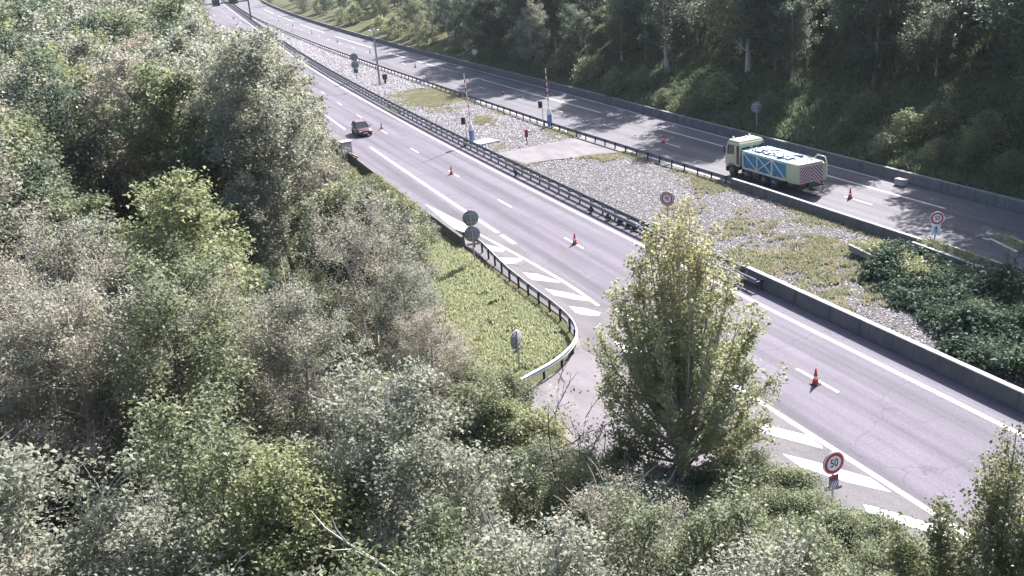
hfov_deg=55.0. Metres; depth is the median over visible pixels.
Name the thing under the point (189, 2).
broadleaf tree
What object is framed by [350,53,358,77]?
round sign
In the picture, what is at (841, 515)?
bush
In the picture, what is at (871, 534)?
bush
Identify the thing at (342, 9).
bush
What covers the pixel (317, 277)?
broadleaf tree
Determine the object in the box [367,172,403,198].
bush
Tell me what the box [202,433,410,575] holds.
broadleaf tree
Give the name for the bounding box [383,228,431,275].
bush
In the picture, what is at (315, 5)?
bush
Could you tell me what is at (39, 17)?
broadleaf tree
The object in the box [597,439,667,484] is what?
bush
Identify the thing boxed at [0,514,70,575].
broadleaf tree
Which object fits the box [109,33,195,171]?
broadleaf tree
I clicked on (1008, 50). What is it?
woodland tree
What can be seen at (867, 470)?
edge line
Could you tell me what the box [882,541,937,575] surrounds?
bush
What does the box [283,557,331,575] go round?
broadleaf tree
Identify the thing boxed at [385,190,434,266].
broadleaf tree
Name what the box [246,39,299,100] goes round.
broadleaf tree
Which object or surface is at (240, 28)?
broadleaf tree
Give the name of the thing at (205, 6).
broadleaf tree
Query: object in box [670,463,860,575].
bush
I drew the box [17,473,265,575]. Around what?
broadleaf tree
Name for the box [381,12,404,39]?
bush
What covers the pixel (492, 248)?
hatching bar
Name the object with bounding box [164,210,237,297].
broadleaf tree
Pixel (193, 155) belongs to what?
broadleaf tree
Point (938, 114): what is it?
bush
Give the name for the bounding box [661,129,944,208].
shoulder line
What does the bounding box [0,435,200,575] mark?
broadleaf tree
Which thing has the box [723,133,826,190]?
road truck
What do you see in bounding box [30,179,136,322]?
broadleaf tree
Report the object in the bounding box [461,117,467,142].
signal light
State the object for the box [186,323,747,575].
exit ramp
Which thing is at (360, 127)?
car
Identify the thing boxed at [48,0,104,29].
broadleaf tree
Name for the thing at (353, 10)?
bush
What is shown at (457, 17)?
woodland tree
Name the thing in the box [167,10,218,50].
broadleaf tree
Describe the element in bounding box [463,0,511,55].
woodland tree
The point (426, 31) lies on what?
bush
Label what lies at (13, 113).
broadleaf tree
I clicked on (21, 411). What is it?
broadleaf tree
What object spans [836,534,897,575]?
bush
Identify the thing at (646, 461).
bush
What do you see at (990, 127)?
bush
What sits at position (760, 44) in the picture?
woodland tree
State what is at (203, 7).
broadleaf tree
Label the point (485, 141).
concrete slab
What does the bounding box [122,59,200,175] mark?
broadleaf tree
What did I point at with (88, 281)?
broadleaf tree
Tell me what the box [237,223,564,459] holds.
grass
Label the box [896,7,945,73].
woodland tree
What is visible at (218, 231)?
broadleaf tree
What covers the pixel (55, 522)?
undergrowth
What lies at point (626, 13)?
woodland tree
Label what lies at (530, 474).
broadleaf tree
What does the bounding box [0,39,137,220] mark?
broadleaf tree
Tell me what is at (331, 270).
broadleaf tree
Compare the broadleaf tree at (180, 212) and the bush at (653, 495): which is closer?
the bush at (653, 495)
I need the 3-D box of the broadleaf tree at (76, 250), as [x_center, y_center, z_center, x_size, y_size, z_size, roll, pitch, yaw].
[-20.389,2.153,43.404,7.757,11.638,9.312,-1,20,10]
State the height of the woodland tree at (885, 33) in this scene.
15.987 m
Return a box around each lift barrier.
[463,74,474,142]
[545,68,554,126]
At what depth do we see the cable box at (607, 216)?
73.18 m
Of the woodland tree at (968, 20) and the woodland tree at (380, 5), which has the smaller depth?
the woodland tree at (968, 20)
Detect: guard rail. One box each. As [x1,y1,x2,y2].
[222,0,763,289]
[233,4,731,183]
[432,229,577,431]
[681,248,747,285]
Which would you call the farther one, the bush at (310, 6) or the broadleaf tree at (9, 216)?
the bush at (310, 6)
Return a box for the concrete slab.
[473,138,498,145]
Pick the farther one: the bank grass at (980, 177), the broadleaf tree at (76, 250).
the bank grass at (980, 177)
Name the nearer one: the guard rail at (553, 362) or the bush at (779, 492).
the bush at (779, 492)
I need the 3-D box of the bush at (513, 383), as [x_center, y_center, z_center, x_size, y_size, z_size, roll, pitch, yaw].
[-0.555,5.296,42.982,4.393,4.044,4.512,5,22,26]
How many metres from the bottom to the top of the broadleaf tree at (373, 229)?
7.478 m
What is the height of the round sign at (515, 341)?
2.218 m
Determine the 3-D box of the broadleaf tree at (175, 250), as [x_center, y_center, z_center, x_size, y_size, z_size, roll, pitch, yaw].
[-14.484,2.525,43.245,6.730,10.046,6.756,6,22,27]
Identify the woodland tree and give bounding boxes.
[318,0,331,11]
[336,0,349,11]
[354,0,371,19]
[371,0,388,19]
[377,0,392,17]
[394,0,417,23]
[397,0,429,44]
[409,0,432,23]
[418,0,441,29]
[431,0,455,41]
[433,0,458,26]
[443,0,474,51]
[449,0,472,31]
[458,0,512,46]
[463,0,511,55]
[494,0,546,54]
[506,0,563,55]
[511,0,552,73]
[522,0,575,48]
[548,0,606,51]
[556,3,596,65]
[600,0,644,61]
[607,13,630,45]
[612,0,676,59]
[623,0,653,37]
[633,0,705,69]
[634,0,686,31]
[677,0,716,43]
[691,0,782,71]
[704,0,760,53]
[723,0,812,74]
[751,0,815,59]
[766,0,824,83]
[775,0,821,46]
[820,0,934,88]
[821,0,885,61]
[827,0,921,67]
[874,0,934,33]
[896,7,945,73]
[913,2,963,77]
[919,0,973,44]
[936,0,1022,66]
[964,0,1023,115]
[967,0,1023,109]
[968,0,999,49]
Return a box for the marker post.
[524,130,527,144]
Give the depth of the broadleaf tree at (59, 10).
152.21 m
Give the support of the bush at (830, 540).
on the ground at (996, 84)
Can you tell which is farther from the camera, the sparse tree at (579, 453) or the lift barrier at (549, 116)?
the lift barrier at (549, 116)
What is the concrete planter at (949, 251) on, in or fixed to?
on the median ground at (709, 223)
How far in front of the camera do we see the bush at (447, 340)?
48.94 m
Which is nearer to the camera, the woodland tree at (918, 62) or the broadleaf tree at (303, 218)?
the broadleaf tree at (303, 218)
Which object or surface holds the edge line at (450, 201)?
on the road surface at (539, 227)
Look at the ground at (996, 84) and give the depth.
92.92 m
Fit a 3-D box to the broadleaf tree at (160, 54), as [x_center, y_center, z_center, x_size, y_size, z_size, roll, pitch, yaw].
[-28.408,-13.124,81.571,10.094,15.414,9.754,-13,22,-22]
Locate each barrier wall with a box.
[261,0,1023,213]
[331,138,465,247]
[731,178,925,246]
[742,265,1023,413]
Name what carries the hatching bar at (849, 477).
on the hatched island
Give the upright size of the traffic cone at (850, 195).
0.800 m
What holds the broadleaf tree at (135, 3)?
on the ground at (996, 84)
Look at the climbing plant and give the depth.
56.54 m
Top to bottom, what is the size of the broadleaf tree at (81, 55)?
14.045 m
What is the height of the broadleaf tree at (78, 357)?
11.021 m
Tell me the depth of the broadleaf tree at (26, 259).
40.46 m
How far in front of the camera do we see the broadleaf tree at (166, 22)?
130.62 m
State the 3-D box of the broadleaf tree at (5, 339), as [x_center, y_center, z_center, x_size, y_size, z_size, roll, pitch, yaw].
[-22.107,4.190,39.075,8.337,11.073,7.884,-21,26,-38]
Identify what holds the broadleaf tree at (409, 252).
on the ground at (996, 84)
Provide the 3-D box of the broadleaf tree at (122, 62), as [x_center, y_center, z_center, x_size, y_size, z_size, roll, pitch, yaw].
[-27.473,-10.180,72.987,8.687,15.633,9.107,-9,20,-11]
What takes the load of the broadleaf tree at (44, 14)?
on the ground at (996, 84)
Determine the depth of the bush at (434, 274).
63.12 m
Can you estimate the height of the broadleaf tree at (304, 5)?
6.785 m
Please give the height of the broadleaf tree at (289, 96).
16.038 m
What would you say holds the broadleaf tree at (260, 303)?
on the ground at (996, 84)
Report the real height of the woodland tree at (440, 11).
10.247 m
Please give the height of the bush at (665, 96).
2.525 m
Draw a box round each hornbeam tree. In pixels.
[578,193,789,483]
[876,420,1023,575]
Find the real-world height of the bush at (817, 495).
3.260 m
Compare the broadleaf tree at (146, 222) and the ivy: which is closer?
the ivy
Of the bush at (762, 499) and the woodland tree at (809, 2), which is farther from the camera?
the woodland tree at (809, 2)
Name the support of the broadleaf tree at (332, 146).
on the ground at (996, 84)
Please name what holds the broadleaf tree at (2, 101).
on the ground at (996, 84)
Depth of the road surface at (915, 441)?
43.03 m
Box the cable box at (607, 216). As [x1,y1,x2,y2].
[605,214,610,221]
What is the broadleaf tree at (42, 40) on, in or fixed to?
on the ground at (996, 84)
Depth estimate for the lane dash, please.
45.79 m
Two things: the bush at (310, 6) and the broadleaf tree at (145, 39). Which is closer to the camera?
the broadleaf tree at (145, 39)
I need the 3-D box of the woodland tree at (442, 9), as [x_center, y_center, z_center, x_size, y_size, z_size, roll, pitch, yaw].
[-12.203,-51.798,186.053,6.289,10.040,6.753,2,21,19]
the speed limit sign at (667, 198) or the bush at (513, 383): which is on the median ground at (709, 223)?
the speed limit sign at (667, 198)
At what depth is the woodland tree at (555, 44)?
150.38 m
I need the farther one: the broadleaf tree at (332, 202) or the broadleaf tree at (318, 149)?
the broadleaf tree at (318, 149)
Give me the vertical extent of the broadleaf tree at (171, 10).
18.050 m
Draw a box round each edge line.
[225,5,1023,437]
[272,26,730,182]
[275,9,878,178]
[314,107,515,243]
[616,308,1011,565]
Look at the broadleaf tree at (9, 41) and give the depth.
99.96 m
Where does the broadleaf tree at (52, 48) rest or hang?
on the ground at (996, 84)
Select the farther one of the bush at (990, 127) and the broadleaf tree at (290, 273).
the bush at (990, 127)
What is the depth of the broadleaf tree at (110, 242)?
48.88 m
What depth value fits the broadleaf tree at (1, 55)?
84.94 m
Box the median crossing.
[498,137,628,163]
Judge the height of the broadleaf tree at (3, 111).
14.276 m
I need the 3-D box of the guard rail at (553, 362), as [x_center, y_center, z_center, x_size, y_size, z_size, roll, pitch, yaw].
[-0.393,1.026,57.660,7.550,0.955,31.561,-5,20,0]
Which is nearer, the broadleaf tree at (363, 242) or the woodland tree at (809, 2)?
the broadleaf tree at (363, 242)
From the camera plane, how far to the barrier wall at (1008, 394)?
47.84 m
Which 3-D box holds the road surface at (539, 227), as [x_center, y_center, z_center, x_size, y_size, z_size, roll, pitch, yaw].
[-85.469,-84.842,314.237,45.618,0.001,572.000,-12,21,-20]
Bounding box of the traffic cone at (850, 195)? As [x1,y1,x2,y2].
[847,188,852,198]
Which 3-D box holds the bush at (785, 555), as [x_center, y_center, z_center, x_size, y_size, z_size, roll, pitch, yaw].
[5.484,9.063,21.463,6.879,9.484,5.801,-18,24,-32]
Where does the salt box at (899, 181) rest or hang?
on the road surface at (966, 224)
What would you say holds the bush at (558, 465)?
on the ground at (996, 84)
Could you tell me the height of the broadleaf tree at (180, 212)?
12.595 m
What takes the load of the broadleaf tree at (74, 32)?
on the ground at (996, 84)
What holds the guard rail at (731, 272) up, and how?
on the road surface at (539, 227)
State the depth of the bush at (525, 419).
38.47 m
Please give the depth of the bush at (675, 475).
35.68 m
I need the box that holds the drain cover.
[512,261,526,265]
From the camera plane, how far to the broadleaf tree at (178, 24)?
106.13 m
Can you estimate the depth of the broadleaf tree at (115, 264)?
44.32 m
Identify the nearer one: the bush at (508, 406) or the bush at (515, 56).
the bush at (508, 406)
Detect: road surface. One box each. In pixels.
[201,0,734,316]
[235,0,1023,270]
[621,280,1023,550]
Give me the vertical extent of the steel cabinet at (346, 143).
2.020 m
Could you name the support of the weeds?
on the median ground at (709, 223)
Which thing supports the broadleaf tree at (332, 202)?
on the ground at (996, 84)
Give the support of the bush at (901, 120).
on the ground at (996, 84)
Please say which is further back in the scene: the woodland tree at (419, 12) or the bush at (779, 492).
the woodland tree at (419, 12)
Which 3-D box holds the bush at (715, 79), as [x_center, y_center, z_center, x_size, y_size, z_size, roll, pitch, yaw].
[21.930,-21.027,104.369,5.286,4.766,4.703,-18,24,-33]
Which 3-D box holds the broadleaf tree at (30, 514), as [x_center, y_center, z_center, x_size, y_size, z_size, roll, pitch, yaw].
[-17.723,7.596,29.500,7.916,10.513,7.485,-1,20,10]
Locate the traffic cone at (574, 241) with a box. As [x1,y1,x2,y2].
[572,233,577,244]
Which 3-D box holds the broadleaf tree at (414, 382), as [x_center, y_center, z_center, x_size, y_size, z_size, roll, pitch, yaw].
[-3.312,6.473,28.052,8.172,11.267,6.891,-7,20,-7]
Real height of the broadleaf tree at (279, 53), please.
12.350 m
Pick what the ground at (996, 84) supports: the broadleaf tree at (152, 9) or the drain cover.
the broadleaf tree at (152, 9)
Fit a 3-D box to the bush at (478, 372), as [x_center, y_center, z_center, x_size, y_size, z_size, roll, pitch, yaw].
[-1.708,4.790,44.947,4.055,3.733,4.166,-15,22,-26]
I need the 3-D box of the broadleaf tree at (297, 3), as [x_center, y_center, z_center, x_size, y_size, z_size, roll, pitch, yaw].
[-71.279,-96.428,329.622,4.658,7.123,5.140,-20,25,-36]
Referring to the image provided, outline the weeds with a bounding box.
[370,86,910,333]
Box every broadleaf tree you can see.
[0,0,65,52]
[0,1,70,19]
[0,2,49,44]
[0,4,69,65]
[0,24,28,65]
[0,28,76,114]
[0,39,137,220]
[0,40,43,113]
[0,60,49,141]
[0,86,66,176]
[0,99,40,199]
[0,105,99,216]
[0,106,78,241]
[0,131,80,346]
[0,131,128,270]
[0,135,50,315]
[0,201,37,388]
[0,201,128,421]
[0,205,123,453]
[0,240,174,477]
[0,241,74,441]
[0,259,195,553]
[0,262,59,456]
[0,272,155,523]
[0,340,40,482]
[0,422,31,558]
[0,425,66,575]
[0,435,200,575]
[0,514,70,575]
[1,63,87,179]
[2,100,73,201]
[3,0,73,39]
[7,37,108,182]
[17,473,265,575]
[18,0,67,35]
[28,198,131,335]
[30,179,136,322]
[35,58,142,233]
[42,0,71,34]
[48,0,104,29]
[48,27,89,63]
[49,213,133,327]
[50,0,135,44]
[55,41,103,139]
[56,24,125,181]
[58,2,129,52]
[62,23,120,85]
[67,239,181,407]
[70,54,142,190]
[74,44,188,235]
[78,0,162,52]
[83,241,308,533]
[85,252,255,474]
[86,47,235,226]
[87,41,138,158]
[90,0,136,15]
[91,368,339,575]
[95,160,262,382]
[97,0,156,42]
[103,229,247,442]
[105,29,162,64]
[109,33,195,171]
[110,0,160,39]
[110,35,206,181]
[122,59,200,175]
[128,201,164,240]
[129,166,269,344]
[131,0,185,33]
[132,0,219,46]
[136,70,227,189]
[145,20,219,147]
[150,14,200,45]
[152,6,203,36]
[155,19,233,161]
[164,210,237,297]
[166,72,288,267]
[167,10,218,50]
[168,0,208,24]
[169,21,340,272]
[170,259,346,476]
[175,1,226,42]
[178,30,327,251]
[179,17,295,149]
[184,27,228,52]
[192,0,209,21]
[195,0,211,17]
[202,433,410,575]
[203,201,242,268]
[210,166,297,297]
[223,285,329,432]
[230,165,295,258]
[231,276,385,450]
[237,264,308,355]
[245,60,332,227]
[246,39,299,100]
[252,338,534,575]
[264,39,312,85]
[283,187,442,377]
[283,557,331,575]
[284,267,320,318]
[285,157,363,272]
[285,208,321,275]
[286,263,365,393]
[287,171,386,318]
[287,481,524,575]
[289,68,331,160]
[291,213,381,346]
[294,0,302,10]
[297,0,310,11]
[310,130,352,203]
[313,379,533,575]
[327,180,438,318]
[341,168,359,188]
[344,194,403,274]
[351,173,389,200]
[353,256,463,393]
[377,292,481,416]
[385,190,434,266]
[431,504,637,575]
[461,432,583,573]
[519,456,690,575]
[569,474,767,575]
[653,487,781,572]
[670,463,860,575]
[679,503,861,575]
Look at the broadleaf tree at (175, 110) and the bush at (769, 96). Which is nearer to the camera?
the broadleaf tree at (175, 110)
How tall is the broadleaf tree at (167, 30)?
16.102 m
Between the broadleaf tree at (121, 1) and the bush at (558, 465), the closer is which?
the bush at (558, 465)
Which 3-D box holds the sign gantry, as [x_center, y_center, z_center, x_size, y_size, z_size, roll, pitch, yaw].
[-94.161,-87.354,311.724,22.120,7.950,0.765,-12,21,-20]
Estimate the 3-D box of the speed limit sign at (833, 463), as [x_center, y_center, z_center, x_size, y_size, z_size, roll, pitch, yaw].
[11.611,7.104,35.533,0.920,2.740,0.110,-14,22,-17]
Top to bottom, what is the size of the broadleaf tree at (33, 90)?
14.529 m
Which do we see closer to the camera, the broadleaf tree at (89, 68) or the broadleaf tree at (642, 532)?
the broadleaf tree at (642, 532)
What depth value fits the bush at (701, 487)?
34.78 m
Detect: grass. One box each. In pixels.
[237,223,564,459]
[455,2,1023,197]
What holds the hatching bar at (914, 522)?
on the hatched island
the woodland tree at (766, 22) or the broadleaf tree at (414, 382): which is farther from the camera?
the woodland tree at (766, 22)
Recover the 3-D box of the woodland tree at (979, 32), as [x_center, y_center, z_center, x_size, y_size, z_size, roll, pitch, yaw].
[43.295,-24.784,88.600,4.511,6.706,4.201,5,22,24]
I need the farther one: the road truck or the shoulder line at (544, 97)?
the shoulder line at (544, 97)
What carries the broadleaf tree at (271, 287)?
on the ground at (996, 84)
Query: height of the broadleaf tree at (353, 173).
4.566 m
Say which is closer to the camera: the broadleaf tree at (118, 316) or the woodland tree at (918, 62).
the broadleaf tree at (118, 316)
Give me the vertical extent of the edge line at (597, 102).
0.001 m
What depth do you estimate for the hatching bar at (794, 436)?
41.26 m
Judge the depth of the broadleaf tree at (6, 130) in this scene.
55.54 m
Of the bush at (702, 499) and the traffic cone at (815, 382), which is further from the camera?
the traffic cone at (815, 382)
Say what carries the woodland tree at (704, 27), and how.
on the ground at (996, 84)
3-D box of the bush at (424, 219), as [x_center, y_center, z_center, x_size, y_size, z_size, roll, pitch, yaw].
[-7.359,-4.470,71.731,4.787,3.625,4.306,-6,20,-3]
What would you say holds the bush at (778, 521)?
on the ground at (996, 84)
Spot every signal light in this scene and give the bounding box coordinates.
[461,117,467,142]
[538,101,543,126]
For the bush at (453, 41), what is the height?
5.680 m
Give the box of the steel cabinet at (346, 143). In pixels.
[338,139,352,161]
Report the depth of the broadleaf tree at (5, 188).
49.04 m
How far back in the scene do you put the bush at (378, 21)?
224.16 m
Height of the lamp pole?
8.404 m
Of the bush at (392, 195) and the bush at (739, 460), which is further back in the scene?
the bush at (392, 195)
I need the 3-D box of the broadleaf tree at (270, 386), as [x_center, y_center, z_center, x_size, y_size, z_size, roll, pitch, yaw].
[-10.418,3.533,39.546,8.061,10.074,6.715,-3,20,6]
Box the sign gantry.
[200,0,251,19]
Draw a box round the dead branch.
[312,512,397,575]
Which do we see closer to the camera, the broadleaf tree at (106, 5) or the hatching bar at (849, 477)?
the hatching bar at (849, 477)
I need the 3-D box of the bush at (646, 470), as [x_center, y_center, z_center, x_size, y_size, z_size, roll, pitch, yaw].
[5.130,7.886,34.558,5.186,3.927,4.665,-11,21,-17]
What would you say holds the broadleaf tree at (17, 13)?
on the ground at (996, 84)
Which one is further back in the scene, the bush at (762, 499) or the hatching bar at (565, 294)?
the hatching bar at (565, 294)
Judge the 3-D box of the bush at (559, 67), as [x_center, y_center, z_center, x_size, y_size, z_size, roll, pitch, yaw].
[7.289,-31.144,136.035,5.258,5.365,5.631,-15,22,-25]
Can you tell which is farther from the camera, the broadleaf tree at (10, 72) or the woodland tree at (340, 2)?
the woodland tree at (340, 2)
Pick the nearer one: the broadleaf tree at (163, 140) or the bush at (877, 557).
the bush at (877, 557)
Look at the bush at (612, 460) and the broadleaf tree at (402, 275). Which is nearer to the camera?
the bush at (612, 460)
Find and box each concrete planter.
[848,239,936,279]
[911,236,1002,270]
[989,233,1023,268]
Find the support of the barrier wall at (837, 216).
on the median ground at (709, 223)
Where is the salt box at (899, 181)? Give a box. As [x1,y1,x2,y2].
[894,177,907,186]
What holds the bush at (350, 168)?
on the ground at (996, 84)
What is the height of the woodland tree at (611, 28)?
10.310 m
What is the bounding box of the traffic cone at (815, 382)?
[809,368,821,385]
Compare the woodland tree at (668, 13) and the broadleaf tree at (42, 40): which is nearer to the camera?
the broadleaf tree at (42, 40)
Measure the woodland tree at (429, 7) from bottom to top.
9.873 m
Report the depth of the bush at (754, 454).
35.35 m
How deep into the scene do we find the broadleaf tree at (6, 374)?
38.41 m
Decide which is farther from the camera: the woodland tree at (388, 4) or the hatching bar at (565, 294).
the woodland tree at (388, 4)
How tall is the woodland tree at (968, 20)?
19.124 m
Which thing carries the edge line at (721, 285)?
on the road surface at (539, 227)
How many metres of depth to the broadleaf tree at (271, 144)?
61.77 m
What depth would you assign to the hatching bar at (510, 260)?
66.29 m
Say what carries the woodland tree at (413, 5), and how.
on the ground at (996, 84)
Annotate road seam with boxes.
[319,72,1016,427]
[396,49,871,178]
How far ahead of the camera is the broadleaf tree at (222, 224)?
59.72 m
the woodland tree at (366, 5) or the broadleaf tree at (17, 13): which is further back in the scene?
the woodland tree at (366, 5)
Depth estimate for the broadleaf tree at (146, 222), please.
67.55 m
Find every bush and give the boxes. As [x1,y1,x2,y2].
[298,0,313,10]
[309,0,329,13]
[323,163,354,190]
[332,6,350,24]
[342,1,366,25]
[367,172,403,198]
[369,15,389,34]
[373,294,445,346]
[380,257,446,308]
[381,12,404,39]
[383,189,425,222]
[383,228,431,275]
[391,241,441,282]
[399,322,483,376]
[400,204,444,240]
[410,336,499,412]
[413,22,441,45]
[426,372,526,491]
[439,354,521,403]
[441,27,470,51]
[456,391,569,496]
[468,364,547,442]
[480,407,575,512]
[493,429,607,518]
[502,35,537,66]
[504,454,630,575]
[543,43,578,75]
[560,442,641,493]
[568,451,681,558]
[571,53,606,83]
[589,479,736,574]
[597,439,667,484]
[598,65,628,97]
[604,456,669,471]
[606,453,704,514]
[627,65,660,90]
[651,88,671,104]
[655,458,701,493]
[666,479,750,524]
[677,450,761,494]
[678,91,708,114]
[688,506,751,550]
[689,467,724,496]
[696,67,740,111]
[700,483,782,524]
[702,444,814,487]
[716,444,844,505]
[729,508,810,548]
[749,462,821,519]
[754,89,784,115]
[755,519,850,574]
[763,464,839,519]
[770,489,859,544]
[773,480,868,545]
[801,506,889,559]
[801,536,869,575]
[809,499,930,561]
[826,116,859,143]
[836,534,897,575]
[839,506,945,573]
[866,129,901,156]
[880,107,927,146]
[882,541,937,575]
[915,97,965,137]
[917,134,957,164]
[954,107,1013,149]
[954,130,1002,171]
[984,147,1023,185]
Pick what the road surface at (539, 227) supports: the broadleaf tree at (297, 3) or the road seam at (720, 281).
the road seam at (720, 281)
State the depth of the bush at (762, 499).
33.49 m
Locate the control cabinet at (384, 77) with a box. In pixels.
[382,74,386,83]
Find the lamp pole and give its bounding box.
[368,29,380,82]
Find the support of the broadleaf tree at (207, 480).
on the ground at (996, 84)
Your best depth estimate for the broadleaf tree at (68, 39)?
98.94 m
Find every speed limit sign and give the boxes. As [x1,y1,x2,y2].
[425,71,430,86]
[660,191,673,228]
[823,451,844,500]
[930,212,943,238]
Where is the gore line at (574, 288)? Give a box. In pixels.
[480,234,598,305]
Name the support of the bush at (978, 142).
on the ground at (996, 84)
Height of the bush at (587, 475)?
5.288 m
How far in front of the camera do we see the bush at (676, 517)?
31.31 m
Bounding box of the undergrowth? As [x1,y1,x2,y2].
[1,158,567,574]
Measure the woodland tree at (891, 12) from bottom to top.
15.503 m
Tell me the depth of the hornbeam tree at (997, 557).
23.72 m
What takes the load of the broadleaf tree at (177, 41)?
on the ground at (996, 84)
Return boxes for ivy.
[855,237,1023,380]
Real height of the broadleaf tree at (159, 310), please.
11.744 m
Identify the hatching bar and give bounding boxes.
[427,205,466,231]
[485,244,504,251]
[499,258,521,263]
[524,273,559,282]
[546,289,588,300]
[569,306,599,315]
[760,425,821,447]
[783,454,889,491]
[864,505,957,539]
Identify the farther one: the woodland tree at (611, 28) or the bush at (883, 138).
the woodland tree at (611, 28)
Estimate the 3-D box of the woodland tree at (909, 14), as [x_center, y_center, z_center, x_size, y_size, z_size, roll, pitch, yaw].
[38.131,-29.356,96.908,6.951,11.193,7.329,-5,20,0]
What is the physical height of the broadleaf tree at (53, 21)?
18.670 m
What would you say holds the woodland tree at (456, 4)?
on the ground at (996, 84)
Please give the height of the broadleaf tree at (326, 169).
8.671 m
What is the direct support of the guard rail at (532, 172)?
on the road surface at (539, 227)
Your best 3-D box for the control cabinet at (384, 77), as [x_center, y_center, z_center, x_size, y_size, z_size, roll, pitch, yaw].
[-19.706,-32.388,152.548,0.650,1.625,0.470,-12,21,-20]
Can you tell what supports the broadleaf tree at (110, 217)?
on the ground at (996, 84)
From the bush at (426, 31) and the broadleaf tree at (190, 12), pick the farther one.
the bush at (426, 31)
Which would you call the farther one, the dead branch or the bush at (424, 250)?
the bush at (424, 250)
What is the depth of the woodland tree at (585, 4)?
142.63 m
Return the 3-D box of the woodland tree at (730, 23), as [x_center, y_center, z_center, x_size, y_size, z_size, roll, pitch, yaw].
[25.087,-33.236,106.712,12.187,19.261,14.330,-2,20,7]
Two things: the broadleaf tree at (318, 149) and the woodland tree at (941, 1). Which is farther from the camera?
the woodland tree at (941, 1)
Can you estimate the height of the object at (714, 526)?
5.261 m
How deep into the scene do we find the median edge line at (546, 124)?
109.76 m
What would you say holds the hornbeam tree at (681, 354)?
on the ground at (996, 84)
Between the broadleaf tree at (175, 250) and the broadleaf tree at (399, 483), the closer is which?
the broadleaf tree at (399, 483)
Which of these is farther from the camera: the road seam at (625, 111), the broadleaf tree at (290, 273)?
the road seam at (625, 111)
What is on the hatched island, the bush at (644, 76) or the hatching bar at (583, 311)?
the hatching bar at (583, 311)
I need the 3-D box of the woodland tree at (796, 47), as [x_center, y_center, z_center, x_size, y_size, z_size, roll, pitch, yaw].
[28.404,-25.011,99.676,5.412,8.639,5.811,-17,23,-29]
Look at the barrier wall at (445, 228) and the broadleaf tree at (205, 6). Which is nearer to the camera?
the barrier wall at (445, 228)
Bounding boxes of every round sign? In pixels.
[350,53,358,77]
[462,210,479,260]
[510,330,520,369]
[751,102,761,125]
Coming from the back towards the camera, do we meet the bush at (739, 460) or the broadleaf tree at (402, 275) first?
the broadleaf tree at (402, 275)
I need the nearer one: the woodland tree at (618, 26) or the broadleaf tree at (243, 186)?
the broadleaf tree at (243, 186)
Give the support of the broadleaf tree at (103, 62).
on the ground at (996, 84)
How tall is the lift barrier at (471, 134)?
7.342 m
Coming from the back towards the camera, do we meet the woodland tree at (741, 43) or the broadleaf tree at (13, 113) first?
the woodland tree at (741, 43)
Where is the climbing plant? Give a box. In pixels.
[861,238,940,276]
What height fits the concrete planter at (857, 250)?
0.870 m
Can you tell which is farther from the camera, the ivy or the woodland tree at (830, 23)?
the woodland tree at (830, 23)
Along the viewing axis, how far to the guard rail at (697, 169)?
109.88 m
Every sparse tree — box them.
[480,358,622,507]
[523,404,635,501]
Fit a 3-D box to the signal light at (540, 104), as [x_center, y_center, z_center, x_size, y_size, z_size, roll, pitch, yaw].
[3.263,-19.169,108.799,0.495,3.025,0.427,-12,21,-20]
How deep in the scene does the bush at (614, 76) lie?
120.19 m
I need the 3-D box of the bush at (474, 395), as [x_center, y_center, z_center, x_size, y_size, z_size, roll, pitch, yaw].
[-1.348,5.979,40.381,5.554,4.977,5.407,9,24,33]
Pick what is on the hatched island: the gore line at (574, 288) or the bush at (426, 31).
the gore line at (574, 288)
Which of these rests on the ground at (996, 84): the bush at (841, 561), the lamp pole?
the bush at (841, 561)
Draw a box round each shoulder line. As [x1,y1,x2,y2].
[481,79,601,112]
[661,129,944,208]
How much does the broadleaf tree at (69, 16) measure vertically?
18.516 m
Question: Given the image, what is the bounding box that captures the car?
[351,119,371,136]
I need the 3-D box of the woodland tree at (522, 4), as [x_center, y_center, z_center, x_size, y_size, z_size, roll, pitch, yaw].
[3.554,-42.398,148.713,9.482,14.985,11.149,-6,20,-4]
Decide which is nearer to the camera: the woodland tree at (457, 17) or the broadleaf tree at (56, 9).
the broadleaf tree at (56, 9)
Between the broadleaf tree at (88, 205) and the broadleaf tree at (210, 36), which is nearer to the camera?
the broadleaf tree at (88, 205)
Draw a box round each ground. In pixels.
[0,0,1023,574]
[235,7,1023,387]
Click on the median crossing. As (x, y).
(574, 147)
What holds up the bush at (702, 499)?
on the ground at (996, 84)
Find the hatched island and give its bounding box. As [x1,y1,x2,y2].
[447,221,1016,574]
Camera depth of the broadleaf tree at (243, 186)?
60.06 m
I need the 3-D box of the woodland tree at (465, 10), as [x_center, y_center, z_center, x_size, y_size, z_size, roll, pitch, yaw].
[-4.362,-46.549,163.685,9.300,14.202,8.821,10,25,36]
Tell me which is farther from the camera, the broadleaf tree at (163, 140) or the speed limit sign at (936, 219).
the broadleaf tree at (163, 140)
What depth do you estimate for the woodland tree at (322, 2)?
297.51 m
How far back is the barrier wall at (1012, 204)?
92.31 m
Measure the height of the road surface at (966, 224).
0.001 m
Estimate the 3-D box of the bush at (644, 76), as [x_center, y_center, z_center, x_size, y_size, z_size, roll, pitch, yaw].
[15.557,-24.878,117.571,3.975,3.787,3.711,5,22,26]

